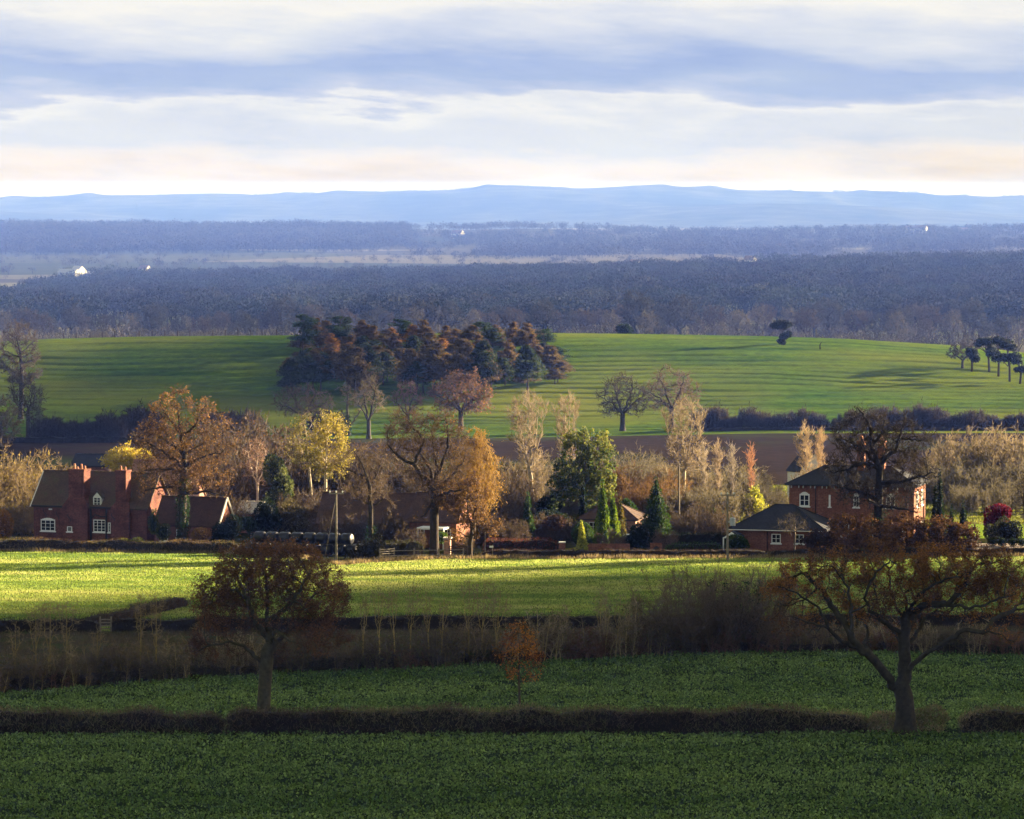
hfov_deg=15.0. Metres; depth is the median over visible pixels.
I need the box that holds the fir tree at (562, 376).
[546,371,567,382]
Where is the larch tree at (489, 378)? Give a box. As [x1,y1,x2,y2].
[477,363,503,392]
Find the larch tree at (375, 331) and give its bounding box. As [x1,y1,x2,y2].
[370,325,378,338]
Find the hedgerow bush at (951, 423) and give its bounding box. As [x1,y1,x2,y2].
[941,412,958,427]
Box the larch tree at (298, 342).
[283,336,314,349]
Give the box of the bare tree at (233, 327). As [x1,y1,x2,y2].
[227,322,240,335]
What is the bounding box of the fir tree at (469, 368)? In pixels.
[455,365,490,385]
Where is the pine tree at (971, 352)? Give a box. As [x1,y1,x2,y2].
[965,347,980,371]
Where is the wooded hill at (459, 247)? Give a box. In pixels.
[126,229,1023,249]
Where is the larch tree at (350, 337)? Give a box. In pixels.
[344,334,356,343]
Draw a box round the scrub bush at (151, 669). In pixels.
[126,650,183,682]
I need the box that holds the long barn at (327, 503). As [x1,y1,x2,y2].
[315,491,415,531]
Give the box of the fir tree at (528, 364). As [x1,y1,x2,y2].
[507,344,545,391]
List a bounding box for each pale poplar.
[498,388,551,498]
[548,389,580,485]
[660,393,716,492]
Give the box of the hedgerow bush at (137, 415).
[101,398,158,438]
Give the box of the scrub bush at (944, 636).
[920,626,959,653]
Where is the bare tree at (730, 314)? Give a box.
[726,310,740,324]
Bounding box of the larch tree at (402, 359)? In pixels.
[391,353,406,385]
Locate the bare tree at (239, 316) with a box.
[231,310,253,332]
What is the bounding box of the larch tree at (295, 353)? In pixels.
[278,352,298,363]
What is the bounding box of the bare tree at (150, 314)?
[138,304,166,335]
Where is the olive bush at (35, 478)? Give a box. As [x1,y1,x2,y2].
[0,451,52,507]
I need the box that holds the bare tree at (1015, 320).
[1006,317,1018,329]
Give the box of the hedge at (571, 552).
[481,548,765,557]
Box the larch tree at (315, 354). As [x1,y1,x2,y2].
[296,349,330,387]
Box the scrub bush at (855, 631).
[829,614,865,642]
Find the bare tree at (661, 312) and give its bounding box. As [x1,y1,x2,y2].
[654,302,678,325]
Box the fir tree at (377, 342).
[370,339,387,349]
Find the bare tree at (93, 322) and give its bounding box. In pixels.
[87,313,108,334]
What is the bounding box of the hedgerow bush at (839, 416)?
[837,407,856,426]
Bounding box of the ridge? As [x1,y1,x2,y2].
[0,184,1023,227]
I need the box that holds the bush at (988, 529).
[983,523,997,539]
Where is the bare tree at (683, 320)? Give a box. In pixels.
[661,293,700,334]
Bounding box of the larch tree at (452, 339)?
[447,335,457,343]
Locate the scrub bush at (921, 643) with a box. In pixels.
[910,619,939,653]
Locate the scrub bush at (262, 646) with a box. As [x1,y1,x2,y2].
[237,632,287,666]
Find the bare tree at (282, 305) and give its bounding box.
[269,294,297,332]
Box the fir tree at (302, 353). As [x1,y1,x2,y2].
[295,348,309,359]
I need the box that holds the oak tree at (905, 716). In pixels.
[759,533,1023,735]
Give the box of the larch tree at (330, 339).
[319,333,340,352]
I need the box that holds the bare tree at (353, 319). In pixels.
[346,313,357,332]
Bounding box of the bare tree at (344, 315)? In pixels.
[330,308,354,324]
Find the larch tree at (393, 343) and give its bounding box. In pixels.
[382,333,404,349]
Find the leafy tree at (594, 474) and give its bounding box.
[544,425,618,508]
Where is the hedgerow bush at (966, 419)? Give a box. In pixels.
[954,405,977,427]
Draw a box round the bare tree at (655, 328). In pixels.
[646,313,665,333]
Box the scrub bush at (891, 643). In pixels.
[872,617,923,651]
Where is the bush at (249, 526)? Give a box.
[239,517,265,535]
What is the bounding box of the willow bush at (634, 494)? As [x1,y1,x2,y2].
[586,456,692,515]
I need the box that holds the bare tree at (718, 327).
[711,321,728,334]
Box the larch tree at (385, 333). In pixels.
[373,329,403,348]
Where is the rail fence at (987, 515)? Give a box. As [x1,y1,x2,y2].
[964,507,1022,517]
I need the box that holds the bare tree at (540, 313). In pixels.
[524,297,560,328]
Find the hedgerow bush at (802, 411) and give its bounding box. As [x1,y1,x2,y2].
[788,404,809,425]
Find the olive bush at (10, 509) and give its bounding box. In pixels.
[0,489,33,534]
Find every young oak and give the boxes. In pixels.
[445,471,505,556]
[492,617,548,704]
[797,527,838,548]
[825,509,873,549]
[852,514,900,554]
[885,510,929,549]
[913,514,961,552]
[942,521,981,551]
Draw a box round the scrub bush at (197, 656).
[159,629,213,671]
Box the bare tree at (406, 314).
[402,307,420,324]
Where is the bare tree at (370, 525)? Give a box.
[329,440,399,543]
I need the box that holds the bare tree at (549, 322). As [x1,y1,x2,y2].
[531,309,551,327]
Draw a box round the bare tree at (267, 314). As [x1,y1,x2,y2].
[258,308,282,330]
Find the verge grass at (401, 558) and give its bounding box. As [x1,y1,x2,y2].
[0,546,1023,564]
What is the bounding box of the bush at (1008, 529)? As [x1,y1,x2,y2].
[993,515,1022,540]
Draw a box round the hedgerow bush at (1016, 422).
[1008,411,1023,427]
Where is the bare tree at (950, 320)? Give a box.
[940,307,962,342]
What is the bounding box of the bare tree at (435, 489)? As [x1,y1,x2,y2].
[378,403,475,555]
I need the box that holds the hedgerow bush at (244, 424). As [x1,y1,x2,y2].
[220,406,269,438]
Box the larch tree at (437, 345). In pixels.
[424,342,447,356]
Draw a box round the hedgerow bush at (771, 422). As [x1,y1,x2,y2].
[764,411,782,427]
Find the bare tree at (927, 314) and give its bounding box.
[916,305,943,336]
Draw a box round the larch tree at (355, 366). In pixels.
[328,346,382,392]
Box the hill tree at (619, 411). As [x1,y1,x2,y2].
[594,370,650,430]
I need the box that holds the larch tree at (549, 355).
[537,345,568,367]
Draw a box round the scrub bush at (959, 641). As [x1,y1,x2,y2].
[933,622,980,653]
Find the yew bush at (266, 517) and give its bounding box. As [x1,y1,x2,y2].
[251,496,281,532]
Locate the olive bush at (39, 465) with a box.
[0,438,58,496]
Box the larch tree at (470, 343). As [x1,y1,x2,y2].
[449,340,473,354]
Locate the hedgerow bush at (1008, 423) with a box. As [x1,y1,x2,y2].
[995,413,1015,427]
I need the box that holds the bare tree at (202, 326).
[188,315,212,334]
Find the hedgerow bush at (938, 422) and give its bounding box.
[921,402,943,427]
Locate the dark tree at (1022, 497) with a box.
[1015,465,1023,522]
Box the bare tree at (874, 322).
[867,312,884,340]
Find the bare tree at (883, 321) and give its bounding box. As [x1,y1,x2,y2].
[879,310,900,335]
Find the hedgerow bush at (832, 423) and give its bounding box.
[825,416,839,426]
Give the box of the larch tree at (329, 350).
[323,343,337,362]
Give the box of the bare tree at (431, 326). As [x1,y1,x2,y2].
[427,318,436,331]
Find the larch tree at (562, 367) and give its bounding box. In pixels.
[545,361,575,372]
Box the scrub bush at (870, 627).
[856,616,900,642]
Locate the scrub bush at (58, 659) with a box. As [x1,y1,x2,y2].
[37,639,85,687]
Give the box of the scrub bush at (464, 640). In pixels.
[439,619,493,664]
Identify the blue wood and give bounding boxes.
[0,217,413,254]
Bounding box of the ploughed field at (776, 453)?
[0,433,1023,484]
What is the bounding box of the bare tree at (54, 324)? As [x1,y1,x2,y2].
[43,317,59,337]
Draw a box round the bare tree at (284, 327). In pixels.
[275,319,290,334]
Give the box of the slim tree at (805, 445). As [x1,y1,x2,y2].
[792,420,816,472]
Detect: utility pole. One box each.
[324,491,343,560]
[678,466,679,517]
[720,492,735,559]
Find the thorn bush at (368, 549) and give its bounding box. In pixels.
[344,532,385,558]
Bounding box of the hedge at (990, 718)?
[956,703,1023,733]
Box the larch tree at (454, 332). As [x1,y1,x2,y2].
[446,329,460,341]
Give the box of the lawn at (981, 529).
[961,524,1023,537]
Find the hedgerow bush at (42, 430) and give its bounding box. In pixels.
[26,411,53,437]
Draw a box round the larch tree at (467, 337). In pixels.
[456,328,475,340]
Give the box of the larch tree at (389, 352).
[384,349,401,381]
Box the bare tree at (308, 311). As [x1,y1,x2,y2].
[297,302,324,322]
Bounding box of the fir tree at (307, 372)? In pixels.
[284,354,331,391]
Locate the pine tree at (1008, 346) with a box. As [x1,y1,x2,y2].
[990,339,1021,381]
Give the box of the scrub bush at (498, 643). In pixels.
[480,618,527,661]
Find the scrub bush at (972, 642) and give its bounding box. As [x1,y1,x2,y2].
[955,618,994,654]
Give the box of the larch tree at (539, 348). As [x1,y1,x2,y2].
[532,345,544,360]
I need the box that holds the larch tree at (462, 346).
[436,338,480,379]
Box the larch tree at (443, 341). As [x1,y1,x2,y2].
[437,338,448,348]
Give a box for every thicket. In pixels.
[626,559,739,654]
[654,555,771,653]
[697,549,800,653]
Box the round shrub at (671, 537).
[647,524,678,549]
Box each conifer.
[522,492,535,540]
[592,478,611,543]
[607,492,620,543]
[616,497,626,535]
[639,476,675,536]
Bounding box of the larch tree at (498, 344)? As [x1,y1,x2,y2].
[493,334,505,347]
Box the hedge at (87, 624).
[0,616,99,632]
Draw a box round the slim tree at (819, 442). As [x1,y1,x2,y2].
[814,426,829,468]
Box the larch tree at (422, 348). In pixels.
[415,344,431,359]
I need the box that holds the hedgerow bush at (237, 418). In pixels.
[206,402,262,438]
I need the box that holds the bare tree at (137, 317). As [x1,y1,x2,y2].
[131,312,144,333]
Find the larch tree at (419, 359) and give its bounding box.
[407,356,442,392]
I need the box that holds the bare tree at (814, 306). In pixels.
[803,300,828,337]
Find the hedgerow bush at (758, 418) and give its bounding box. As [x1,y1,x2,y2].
[747,411,764,427]
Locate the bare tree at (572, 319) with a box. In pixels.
[560,308,578,330]
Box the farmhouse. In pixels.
[407,491,472,549]
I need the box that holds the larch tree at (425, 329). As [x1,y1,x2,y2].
[418,327,432,339]
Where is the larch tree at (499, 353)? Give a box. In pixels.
[495,351,505,356]
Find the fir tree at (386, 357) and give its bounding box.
[377,352,396,384]
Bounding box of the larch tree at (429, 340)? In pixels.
[419,332,450,345]
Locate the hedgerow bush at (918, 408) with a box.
[904,397,926,427]
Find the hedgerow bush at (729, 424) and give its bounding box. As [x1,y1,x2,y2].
[722,414,735,427]
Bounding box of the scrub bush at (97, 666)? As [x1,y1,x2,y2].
[71,651,110,677]
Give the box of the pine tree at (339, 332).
[321,316,355,343]
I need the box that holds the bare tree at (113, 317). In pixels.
[106,311,123,328]
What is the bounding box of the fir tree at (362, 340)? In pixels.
[352,335,378,347]
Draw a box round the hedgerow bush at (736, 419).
[729,413,742,427]
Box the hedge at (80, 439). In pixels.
[3,435,127,442]
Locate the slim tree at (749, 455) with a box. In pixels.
[742,442,757,494]
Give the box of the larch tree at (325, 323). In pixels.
[321,320,331,335]
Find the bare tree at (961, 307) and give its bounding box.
[955,302,973,329]
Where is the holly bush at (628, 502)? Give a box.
[621,498,637,509]
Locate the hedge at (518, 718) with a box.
[224,701,871,734]
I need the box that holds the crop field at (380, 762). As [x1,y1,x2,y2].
[0,732,1023,818]
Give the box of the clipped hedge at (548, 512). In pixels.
[532,508,570,533]
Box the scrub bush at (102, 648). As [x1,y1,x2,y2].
[72,637,121,672]
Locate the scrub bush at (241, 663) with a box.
[211,638,249,674]
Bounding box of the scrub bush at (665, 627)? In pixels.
[632,612,680,655]
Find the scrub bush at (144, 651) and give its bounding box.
[119,638,163,665]
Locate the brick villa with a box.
[784,435,928,545]
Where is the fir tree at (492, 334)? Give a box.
[482,327,506,347]
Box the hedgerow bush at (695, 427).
[686,401,725,430]
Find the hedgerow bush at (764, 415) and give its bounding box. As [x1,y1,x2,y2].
[757,407,771,426]
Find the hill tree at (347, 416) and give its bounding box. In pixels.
[334,377,364,435]
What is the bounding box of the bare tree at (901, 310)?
[888,302,915,335]
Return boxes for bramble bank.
[0,651,444,691]
[459,638,1023,665]
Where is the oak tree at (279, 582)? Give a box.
[178,533,358,711]
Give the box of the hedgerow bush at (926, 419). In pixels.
[914,403,936,427]
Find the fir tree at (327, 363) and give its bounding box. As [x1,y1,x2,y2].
[316,351,336,390]
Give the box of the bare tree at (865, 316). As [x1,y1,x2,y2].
[854,309,871,328]
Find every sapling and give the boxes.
[5,620,26,677]
[22,604,48,670]
[38,600,65,669]
[56,597,81,674]
[89,624,107,659]
[133,592,149,653]
[145,591,166,663]
[190,619,208,662]
[356,593,372,655]
[368,585,388,653]
[384,588,400,650]
[404,583,421,649]
[417,591,434,644]
[437,595,452,651]
[456,579,480,653]
[470,573,496,648]
[488,590,512,650]
[556,602,570,629]
[591,583,611,634]
[610,593,628,633]
[626,599,647,622]
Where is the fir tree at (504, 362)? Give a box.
[495,358,517,384]
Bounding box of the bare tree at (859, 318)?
[839,308,867,335]
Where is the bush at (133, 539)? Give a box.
[119,536,144,541]
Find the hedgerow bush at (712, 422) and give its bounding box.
[698,408,719,429]
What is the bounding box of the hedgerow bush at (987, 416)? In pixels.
[984,411,997,426]
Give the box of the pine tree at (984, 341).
[973,337,996,371]
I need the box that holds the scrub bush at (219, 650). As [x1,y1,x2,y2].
[201,630,237,665]
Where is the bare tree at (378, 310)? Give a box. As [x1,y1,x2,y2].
[370,305,390,330]
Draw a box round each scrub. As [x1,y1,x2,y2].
[0,316,1023,351]
[115,429,180,469]
[146,421,218,459]
[170,431,265,501]
[186,422,294,505]
[190,406,298,476]
[191,436,270,510]
[205,491,252,532]
[206,416,300,471]
[228,419,314,488]
[244,442,321,512]
[263,435,334,502]
[277,490,321,532]
[283,486,333,531]
[294,449,383,500]
[302,446,380,500]
[305,515,347,544]
[318,512,362,545]
[330,479,386,491]
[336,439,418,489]
[339,514,377,544]
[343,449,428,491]
[357,505,406,543]
[362,470,427,492]
[364,453,443,490]
[375,518,419,545]
[382,465,448,491]
[393,528,428,546]
[398,471,447,492]
[414,457,484,490]
[449,534,474,551]
[467,453,535,496]
[468,526,491,545]
[475,468,538,522]
[475,511,508,541]
[476,491,520,528]
[488,521,520,540]
[491,454,547,498]
[491,473,540,518]
[504,518,531,540]
[516,456,560,479]
[520,458,561,495]
[523,450,581,493]
[532,512,554,539]
[535,514,563,538]
[541,486,597,515]
[545,514,576,540]
[558,514,578,536]
[561,488,626,516]
[570,461,639,508]
[589,456,646,475]
[597,462,644,498]
[600,441,665,473]
[610,455,655,483]
[613,455,677,475]
[633,462,693,494]
[634,450,690,476]
[640,483,690,519]
[644,459,695,484]
[655,460,702,493]
[661,486,712,519]
[663,469,727,500]
[664,510,696,533]
[665,515,680,533]
[669,477,723,515]
[672,467,723,499]
[673,513,704,533]
[674,465,749,501]
[683,499,720,531]
[686,480,741,519]
[692,454,763,501]
[696,487,756,520]
[696,502,729,533]
[707,508,738,537]
[719,461,774,491]
[723,473,763,503]
[755,477,784,501]
[758,488,788,506]
[788,466,814,500]
[910,466,951,502]
[916,457,973,499]
[921,441,970,471]
[923,455,992,501]
[932,420,1000,472]
[933,483,980,512]
[939,464,1000,498]
[946,447,1019,476]
[948,480,996,510]
[960,436,1016,471]
[963,420,1023,472]
[966,456,1014,498]
[978,459,1023,502]
[984,432,1023,477]
[987,472,1023,512]
[992,448,1023,486]
[999,431,1023,468]
[1007,464,1022,502]
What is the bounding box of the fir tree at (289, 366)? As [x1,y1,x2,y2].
[275,356,299,390]
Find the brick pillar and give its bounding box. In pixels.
[559,541,565,549]
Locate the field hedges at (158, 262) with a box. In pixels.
[0,246,1022,281]
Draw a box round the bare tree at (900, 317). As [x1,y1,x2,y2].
[882,309,908,334]
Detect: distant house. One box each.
[138,265,149,269]
[450,230,463,238]
[743,256,756,260]
[905,225,926,233]
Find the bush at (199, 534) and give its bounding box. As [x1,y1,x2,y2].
[191,527,212,542]
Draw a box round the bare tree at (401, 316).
[394,314,409,327]
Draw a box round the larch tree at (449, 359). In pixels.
[433,353,459,381]
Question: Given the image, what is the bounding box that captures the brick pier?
[443,537,451,553]
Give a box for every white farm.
[57,269,78,275]
[72,266,86,274]
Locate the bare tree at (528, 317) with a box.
[515,312,529,326]
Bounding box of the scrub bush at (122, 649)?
[100,637,147,682]
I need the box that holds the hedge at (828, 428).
[701,426,1023,431]
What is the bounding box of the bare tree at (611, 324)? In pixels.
[598,309,622,332]
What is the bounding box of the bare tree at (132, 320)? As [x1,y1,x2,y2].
[119,310,139,336]
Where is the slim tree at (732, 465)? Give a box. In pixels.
[725,439,738,497]
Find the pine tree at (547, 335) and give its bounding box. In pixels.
[535,329,557,341]
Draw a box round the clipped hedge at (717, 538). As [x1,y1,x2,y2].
[662,531,725,544]
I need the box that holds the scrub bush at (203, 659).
[178,640,225,668]
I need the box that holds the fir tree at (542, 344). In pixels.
[535,342,552,352]
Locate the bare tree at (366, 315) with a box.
[354,310,381,330]
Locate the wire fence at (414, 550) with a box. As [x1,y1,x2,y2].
[388,548,463,557]
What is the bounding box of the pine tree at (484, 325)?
[472,321,492,334]
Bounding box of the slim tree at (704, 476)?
[696,440,709,490]
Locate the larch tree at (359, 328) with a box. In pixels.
[351,319,366,337]
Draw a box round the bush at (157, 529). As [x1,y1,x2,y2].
[147,508,171,540]
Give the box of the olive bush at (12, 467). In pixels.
[0,455,24,493]
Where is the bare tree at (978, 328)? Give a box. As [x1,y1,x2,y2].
[968,312,986,335]
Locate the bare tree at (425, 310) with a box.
[411,298,436,326]
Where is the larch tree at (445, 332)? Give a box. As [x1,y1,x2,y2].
[437,325,451,338]
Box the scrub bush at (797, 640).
[768,611,808,643]
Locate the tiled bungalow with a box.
[576,502,646,537]
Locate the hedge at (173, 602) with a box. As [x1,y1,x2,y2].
[82,595,191,626]
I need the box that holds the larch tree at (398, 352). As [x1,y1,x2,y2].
[394,348,405,360]
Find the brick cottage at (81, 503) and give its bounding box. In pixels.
[30,463,168,541]
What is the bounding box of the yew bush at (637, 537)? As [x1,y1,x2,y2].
[624,520,655,549]
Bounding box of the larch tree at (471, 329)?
[454,325,482,340]
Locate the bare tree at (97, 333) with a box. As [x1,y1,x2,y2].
[88,329,101,337]
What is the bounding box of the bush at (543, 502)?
[534,494,562,514]
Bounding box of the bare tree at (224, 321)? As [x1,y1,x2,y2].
[210,310,231,333]
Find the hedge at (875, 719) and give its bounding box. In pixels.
[868,703,951,732]
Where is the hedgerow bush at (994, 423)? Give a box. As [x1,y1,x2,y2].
[988,414,1005,427]
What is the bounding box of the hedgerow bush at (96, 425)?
[81,410,109,436]
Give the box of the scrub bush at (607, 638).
[587,625,627,654]
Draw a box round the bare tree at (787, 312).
[777,305,799,330]
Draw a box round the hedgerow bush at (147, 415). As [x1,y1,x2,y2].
[119,401,169,439]
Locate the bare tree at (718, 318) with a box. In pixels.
[700,304,727,331]
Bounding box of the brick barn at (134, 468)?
[131,459,205,495]
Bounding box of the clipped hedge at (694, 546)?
[663,541,722,550]
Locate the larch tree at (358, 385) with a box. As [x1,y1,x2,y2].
[347,360,378,390]
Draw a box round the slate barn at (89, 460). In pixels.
[70,453,109,470]
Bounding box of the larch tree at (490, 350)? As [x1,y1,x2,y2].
[482,340,500,387]
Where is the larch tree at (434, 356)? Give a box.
[417,348,452,389]
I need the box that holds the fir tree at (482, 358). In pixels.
[462,339,502,392]
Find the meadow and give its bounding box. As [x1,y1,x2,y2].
[0,551,1023,630]
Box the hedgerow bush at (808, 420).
[795,408,818,426]
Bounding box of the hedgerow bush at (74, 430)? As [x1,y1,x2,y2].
[60,414,82,437]
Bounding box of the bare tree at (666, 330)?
[658,324,673,334]
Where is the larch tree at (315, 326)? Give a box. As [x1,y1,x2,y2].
[305,317,326,340]
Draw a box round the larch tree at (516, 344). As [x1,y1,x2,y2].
[501,338,523,346]
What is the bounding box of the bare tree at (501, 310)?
[490,304,509,326]
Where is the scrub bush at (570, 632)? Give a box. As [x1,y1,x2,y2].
[535,613,590,654]
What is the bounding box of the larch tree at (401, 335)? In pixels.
[398,329,410,339]
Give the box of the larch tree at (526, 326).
[518,323,537,337]
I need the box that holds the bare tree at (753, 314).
[748,303,768,333]
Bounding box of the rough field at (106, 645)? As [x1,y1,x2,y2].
[0,626,1023,693]
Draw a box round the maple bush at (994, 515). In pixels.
[983,503,1012,526]
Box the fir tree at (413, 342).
[394,335,423,354]
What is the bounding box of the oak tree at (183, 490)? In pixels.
[128,383,241,540]
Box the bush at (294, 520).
[273,497,310,542]
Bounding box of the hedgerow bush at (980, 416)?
[966,405,985,426]
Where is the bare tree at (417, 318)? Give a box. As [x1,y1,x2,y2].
[406,307,429,328]
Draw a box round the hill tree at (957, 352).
[945,341,980,367]
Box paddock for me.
[478,485,1023,525]
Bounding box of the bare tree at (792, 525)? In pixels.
[775,510,809,549]
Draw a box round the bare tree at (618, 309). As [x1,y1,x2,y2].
[610,303,635,324]
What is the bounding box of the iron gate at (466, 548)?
[449,545,467,555]
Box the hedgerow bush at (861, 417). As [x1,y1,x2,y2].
[852,406,869,426]
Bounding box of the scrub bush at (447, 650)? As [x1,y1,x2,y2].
[405,619,467,667]
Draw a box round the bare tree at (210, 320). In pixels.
[197,313,214,331]
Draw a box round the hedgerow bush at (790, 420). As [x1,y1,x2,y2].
[774,410,798,427]
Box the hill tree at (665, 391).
[637,362,705,428]
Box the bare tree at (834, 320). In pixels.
[815,296,842,337]
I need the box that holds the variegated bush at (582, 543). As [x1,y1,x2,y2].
[574,520,588,550]
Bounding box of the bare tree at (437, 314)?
[433,306,445,332]
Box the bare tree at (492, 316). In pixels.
[481,311,500,325]
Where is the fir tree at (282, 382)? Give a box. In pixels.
[274,377,299,391]
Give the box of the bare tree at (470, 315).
[462,309,481,327]
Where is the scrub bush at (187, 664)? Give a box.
[149,637,192,679]
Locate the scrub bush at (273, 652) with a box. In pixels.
[256,635,291,664]
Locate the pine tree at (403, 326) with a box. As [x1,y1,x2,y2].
[387,319,411,339]
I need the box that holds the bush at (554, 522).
[541,514,567,530]
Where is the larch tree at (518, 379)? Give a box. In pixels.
[506,372,541,389]
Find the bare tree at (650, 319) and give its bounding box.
[634,309,660,333]
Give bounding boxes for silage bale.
[246,542,258,550]
[253,531,265,542]
[265,531,278,542]
[278,532,290,542]
[290,532,303,543]
[296,543,307,554]
[303,532,315,543]
[308,544,320,553]
[315,532,327,543]
[320,544,333,554]
[328,533,340,543]
[333,544,345,555]
[340,533,353,544]
[345,545,355,555]
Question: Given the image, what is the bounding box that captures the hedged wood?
[405,220,1023,258]
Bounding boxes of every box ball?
[987,537,997,546]
[997,538,1006,545]
[1007,538,1017,546]
[1017,537,1023,545]
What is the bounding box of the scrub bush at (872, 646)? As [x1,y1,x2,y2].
[844,625,880,651]
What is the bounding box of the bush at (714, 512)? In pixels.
[700,507,731,521]
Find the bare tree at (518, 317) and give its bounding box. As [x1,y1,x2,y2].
[500,307,525,328]
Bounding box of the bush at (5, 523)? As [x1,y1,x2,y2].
[0,508,13,539]
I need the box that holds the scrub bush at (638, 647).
[607,630,653,656]
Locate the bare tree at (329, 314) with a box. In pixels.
[325,311,342,325]
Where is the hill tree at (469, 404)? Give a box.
[425,366,496,430]
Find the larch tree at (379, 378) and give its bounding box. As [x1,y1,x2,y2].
[352,363,387,388]
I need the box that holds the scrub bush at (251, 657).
[219,628,264,673]
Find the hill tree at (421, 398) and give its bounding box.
[388,380,425,431]
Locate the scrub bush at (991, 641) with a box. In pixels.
[972,621,1018,654]
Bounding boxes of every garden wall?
[587,544,629,550]
[650,543,661,550]
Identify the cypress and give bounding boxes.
[578,475,587,521]
[931,477,937,538]
[935,469,944,533]
[948,504,953,528]
[958,500,967,533]
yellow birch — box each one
[281,407,325,493]
[300,409,355,491]
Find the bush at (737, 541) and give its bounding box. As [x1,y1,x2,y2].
[725,534,749,549]
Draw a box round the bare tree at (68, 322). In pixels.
[60,303,83,335]
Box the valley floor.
[0,266,1023,351]
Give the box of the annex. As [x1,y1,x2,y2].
[722,504,835,550]
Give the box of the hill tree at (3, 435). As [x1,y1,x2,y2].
[0,392,23,446]
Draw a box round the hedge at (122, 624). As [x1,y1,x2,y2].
[109,611,649,631]
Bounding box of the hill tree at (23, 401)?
[6,361,48,436]
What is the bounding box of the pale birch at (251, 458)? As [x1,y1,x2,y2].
[236,437,266,500]
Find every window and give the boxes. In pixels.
[40,518,55,531]
[66,526,72,532]
[92,520,104,532]
[93,497,100,504]
[107,523,110,533]
[589,522,596,530]
[770,534,781,544]
[793,534,804,544]
[799,492,809,506]
[852,493,859,508]
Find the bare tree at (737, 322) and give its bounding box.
[727,308,752,335]
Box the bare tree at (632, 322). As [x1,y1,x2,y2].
[626,316,639,332]
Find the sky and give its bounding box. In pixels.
[0,0,1023,196]
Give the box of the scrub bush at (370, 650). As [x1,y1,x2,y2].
[349,628,413,671]
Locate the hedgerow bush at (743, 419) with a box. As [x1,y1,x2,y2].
[737,401,759,427]
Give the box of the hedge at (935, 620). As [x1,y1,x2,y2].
[658,609,1023,627]
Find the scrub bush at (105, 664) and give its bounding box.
[86,649,138,682]
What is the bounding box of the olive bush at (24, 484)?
[0,457,36,525]
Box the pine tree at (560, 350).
[555,346,570,361]
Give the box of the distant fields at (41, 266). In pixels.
[0,246,1023,282]
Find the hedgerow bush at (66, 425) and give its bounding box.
[58,418,71,434]
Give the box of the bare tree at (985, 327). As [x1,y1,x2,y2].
[979,322,995,336]
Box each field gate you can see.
[99,616,111,631]
[379,548,394,557]
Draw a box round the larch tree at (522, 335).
[504,330,528,344]
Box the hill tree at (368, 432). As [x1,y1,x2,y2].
[350,373,387,438]
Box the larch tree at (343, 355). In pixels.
[328,343,355,390]
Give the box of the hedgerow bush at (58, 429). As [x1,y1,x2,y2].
[44,414,67,436]
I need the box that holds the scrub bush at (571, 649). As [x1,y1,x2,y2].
[541,622,611,660]
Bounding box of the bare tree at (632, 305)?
[616,289,660,333]
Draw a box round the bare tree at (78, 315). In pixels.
[66,308,85,334]
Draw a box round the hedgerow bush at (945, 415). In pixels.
[932,404,950,427]
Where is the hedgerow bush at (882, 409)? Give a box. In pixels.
[868,403,888,427]
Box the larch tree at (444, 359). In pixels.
[441,353,450,363]
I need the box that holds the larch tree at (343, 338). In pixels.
[339,336,349,345]
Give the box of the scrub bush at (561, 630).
[524,603,573,660]
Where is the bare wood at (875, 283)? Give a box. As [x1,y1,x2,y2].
[0,249,1023,330]
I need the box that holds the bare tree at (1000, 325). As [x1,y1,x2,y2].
[993,313,1013,336]
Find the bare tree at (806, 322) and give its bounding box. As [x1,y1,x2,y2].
[793,307,821,336]
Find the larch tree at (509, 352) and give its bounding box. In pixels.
[499,341,518,380]
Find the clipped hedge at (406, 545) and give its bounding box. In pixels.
[381,539,424,554]
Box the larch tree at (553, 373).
[537,368,568,383]
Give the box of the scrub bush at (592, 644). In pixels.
[573,623,620,658]
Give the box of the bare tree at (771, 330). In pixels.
[765,324,781,335]
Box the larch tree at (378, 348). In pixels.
[371,345,395,368]
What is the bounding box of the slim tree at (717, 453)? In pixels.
[710,437,726,488]
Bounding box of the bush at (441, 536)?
[439,531,447,543]
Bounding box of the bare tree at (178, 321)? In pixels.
[169,316,186,332]
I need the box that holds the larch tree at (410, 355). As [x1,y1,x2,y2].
[384,347,425,392]
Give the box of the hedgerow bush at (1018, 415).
[1017,411,1023,427]
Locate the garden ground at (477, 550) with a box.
[0,526,1023,560]
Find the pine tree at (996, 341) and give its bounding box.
[985,336,1004,376]
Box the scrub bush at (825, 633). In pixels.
[808,622,847,650]
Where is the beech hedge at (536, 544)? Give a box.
[482,537,558,551]
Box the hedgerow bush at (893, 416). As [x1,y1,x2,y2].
[887,405,903,427]
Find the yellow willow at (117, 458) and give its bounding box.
[98,440,150,470]
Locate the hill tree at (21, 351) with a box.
[0,318,43,418]
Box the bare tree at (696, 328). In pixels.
[687,317,706,334]
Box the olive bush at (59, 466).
[16,449,76,494]
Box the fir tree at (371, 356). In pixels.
[360,344,391,378]
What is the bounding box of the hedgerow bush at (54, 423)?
[34,415,59,436]
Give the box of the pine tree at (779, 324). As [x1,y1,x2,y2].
[769,319,792,344]
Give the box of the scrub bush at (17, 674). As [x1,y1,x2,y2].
[1,645,51,689]
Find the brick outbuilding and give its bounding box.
[155,495,234,542]
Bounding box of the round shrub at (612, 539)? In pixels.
[596,526,628,543]
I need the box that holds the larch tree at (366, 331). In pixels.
[354,324,375,342]

